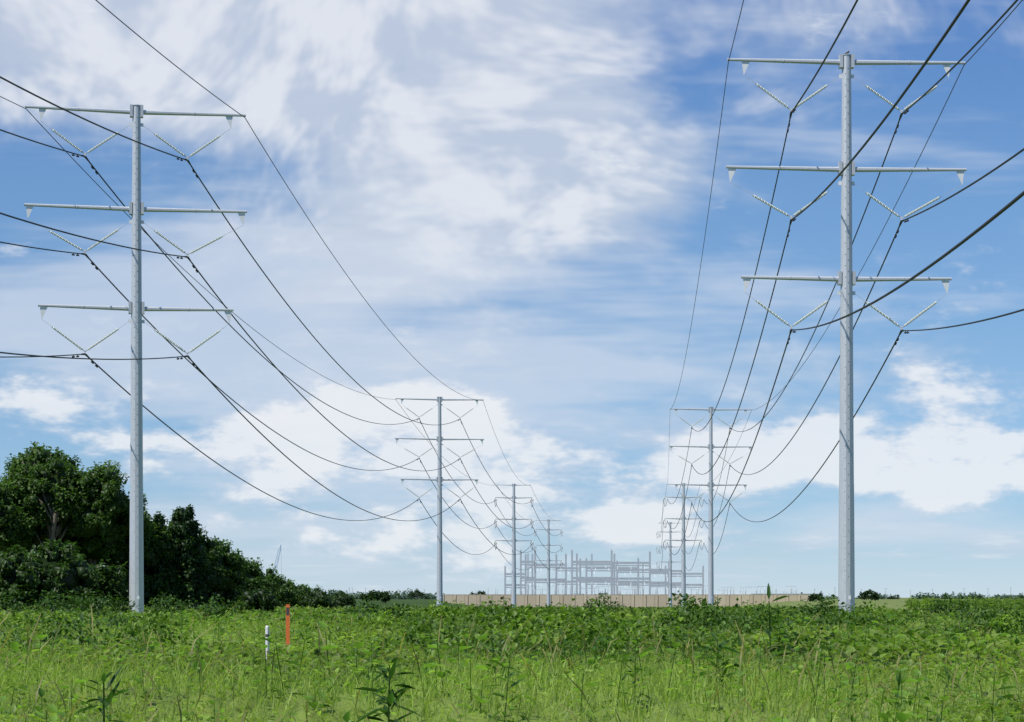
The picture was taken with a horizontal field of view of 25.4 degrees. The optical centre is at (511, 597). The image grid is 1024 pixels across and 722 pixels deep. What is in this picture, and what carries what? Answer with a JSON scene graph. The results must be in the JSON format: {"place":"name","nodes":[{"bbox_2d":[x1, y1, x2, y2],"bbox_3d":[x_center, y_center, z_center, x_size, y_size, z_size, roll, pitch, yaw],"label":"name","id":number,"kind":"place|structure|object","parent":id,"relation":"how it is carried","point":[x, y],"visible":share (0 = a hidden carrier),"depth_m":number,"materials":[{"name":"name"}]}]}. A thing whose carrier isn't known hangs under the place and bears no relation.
{"place":"outdoors","nodes":[
{"label":"outdoors","id":0,"kind":"place"},
{"bbox_2d":[273,545,281,575],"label":"crane","id":1,"kind":"object","parent":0,"point":[278,560],"visible":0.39,"depth_m":2499.95,"materials":[{"name":"blue"}]},
{"bbox_2d":[0,0,1023,597],"label":"sky","id":2,"kind":"structure","parent":0,"point":[519,191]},
{"bbox_2d":[22,598,1019,611],"bbox_3d":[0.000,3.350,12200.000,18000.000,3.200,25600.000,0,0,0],"label":"ground","id":3,"kind":"structure","parent":0,"point":[893,603],"depth_m":995.99,"materials":[{"name":"green plant"}]},
{"bbox_2d":[24,104,246,612],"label":"pole","id":4,"kind":"object","parent":3,"relation":"on","point":[136,308],"visible":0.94,"depth_m":199.81,"materials":[{"name":"white metal"}]},
{"bbox_2d":[0,0,1023,570],"bbox_3d":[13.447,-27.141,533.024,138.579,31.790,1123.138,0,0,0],"label":"conductors","id":5,"kind":"object","parent":4,"relation":"attached to","point":[964,240],"visible":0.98,"depth_m":203.73,"materials":[{"name":"black"}]},
{"bbox_2d":[265,604,289,658],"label":"marker posts","id":6,"kind":"object","parent":3,"relation":"on","point":[287,626],"visible":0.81,"depth_m":65.99,"materials":[{"name":"orange plastic"}]},
{"bbox_2d":[395,397,483,605],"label":"pole","id":7,"kind":"object","parent":3,"relation":"on","point":[439,479],"visible":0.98,"depth_m":490.61,"materials":[{"name":"white metal"}]},
{"bbox_2d":[8,583,987,721],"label":"tall weeds","id":8,"kind":"object","parent":3,"relation":"on","point":[390,701],"visible":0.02,"depth_m":21.98,"materials":[{"name":"green plant"}]},
{"bbox_2d":[0,606,1015,631],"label":"vegetation","id":9,"kind":"object","parent":3,"relation":"on","point":[597,614],"visible":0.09,"depth_m":107.28,"materials":[{"name":"green plant"}]},
{"bbox_2d":[0,441,1023,667],"bbox_3d":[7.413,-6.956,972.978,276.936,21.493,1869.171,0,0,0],"label":"tree","id":10,"kind":"object","parent":3,"relation":"on","point":[94,502],"depth_m":202.06,"materials":[{"name":"green plant"}]},
{"bbox_2d":[0,616,1023,685],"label":"bushes","id":11,"kind":"object","parent":3,"relation":"on","point":[849,649],"visible":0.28,"depth_m":47.83,"materials":[{"name":"green plant"}]},
{"bbox_2d":[0,607,1023,721],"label":"grass","id":12,"kind":"structure","parent":3,"relation":"on","point":[301,718],"depth_m":24.45,"materials":[{"name":"green plant"}]},
{"bbox_2d":[0,643,1023,721],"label":"weeds","id":13,"kind":"object","parent":12,"relation":"on","point":[965,718],"visible":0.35,"depth_m":25.14,"materials":[{"name":"green plant"}]},
{"bbox_2d":[0,607,1023,683],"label":"vegetation","id":14,"kind":"object","parent":3,"relation":"on","point":[910,632],"visible":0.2,"depth_m":57.83,"materials":[{"name":"green plant"}]},
{"bbox_2d":[0,609,1023,630],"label":"bushes","id":15,"kind":"object","parent":3,"relation":"on","point":[632,615],"visible":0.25,"depth_m":126.52,"materials":[{"name":"green plant"}]},
{"bbox_2d":[0,605,1023,614],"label":"bushes","id":16,"kind":"object","parent":3,"relation":"on","point":[662,608],"visible":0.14,"depth_m":264.26,"materials":[{"name":"green plant"}]},
{"bbox_2d":[494,484,533,606],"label":"pole","id":17,"kind":"object","parent":3,"relation":"on","point":[513,540],"visible":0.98,"depth_m":764.50,"materials":[{"name":"white metal"}]},
{"bbox_2d":[534,519,562,605],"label":"pole","id":18,"kind":"object","parent":3,"relation":"on","point":[548,545],"visible":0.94,"depth_m":1056.52,"materials":[{"name":"white metal"}]},
{"bbox_2d":[443,594,808,606],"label":"perimeter wall","id":19,"kind":"structure","parent":3,"relation":"on","point":[640,600],"depth_m":1149.88,"materials":[{"name":"beige concrete"}]},
{"bbox_2d":[495,550,809,595],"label":"electrical substation","id":20,"kind":"object","parent":3,"relation":"on","point":[592,579],"visible":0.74,"depth_m":1254.50,"materials":[{"name":"white metal"}]},
{"bbox_2d":[338,588,988,597],"bbox_3d":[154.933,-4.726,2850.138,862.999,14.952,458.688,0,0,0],"label":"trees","id":21,"kind":"object","parent":3,"relation":"on","point":[424,589],"visible":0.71,"depth_m":2815.11,"materials":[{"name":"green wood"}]},
{"bbox_2d":[656,522,680,606],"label":"pole","id":22,"kind":"object","parent":3,"relation":"on","point":[670,561],"visible":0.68,"depth_m":1093.50,"materials":[{"name":"white metal"}]},
{"bbox_2d":[327,588,1023,598],"bbox_3d":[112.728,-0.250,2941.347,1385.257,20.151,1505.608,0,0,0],"label":"trees","id":23,"kind":"object","parent":3,"relation":"on","point":[397,595],"visible":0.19,"depth_m":2458.22,"materials":[{"name":"green plant"}]},
{"bbox_2d":[663,483,703,606],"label":"pole","id":24,"kind":"object","parent":3,"relation":"on","point":[683,518],"visible":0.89,"depth_m":760.24,"materials":[{"name":"white metal"}]},
{"bbox_2d":[669,407,751,604],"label":"pole","id":25,"kind":"object","parent":3,"relation":"on","point":[710,447],"visible":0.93,"depth_m":521.62,"materials":[{"name":"white metal"}]},
{"bbox_2d":[726,54,965,611],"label":"pole","id":26,"kind":"object","parent":3,"relation":"on","point":[846,279],"visible":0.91,"depth_m":181.24,"materials":[{"name":"white metal"}]},
{"bbox_2d":[902,595,1023,611],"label":"maize","id":27,"kind":"object","parent":3,"relation":"on","point":[925,603],"visible":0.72,"depth_m":283.07,"materials":[{"name":"green plant"}]}
]}

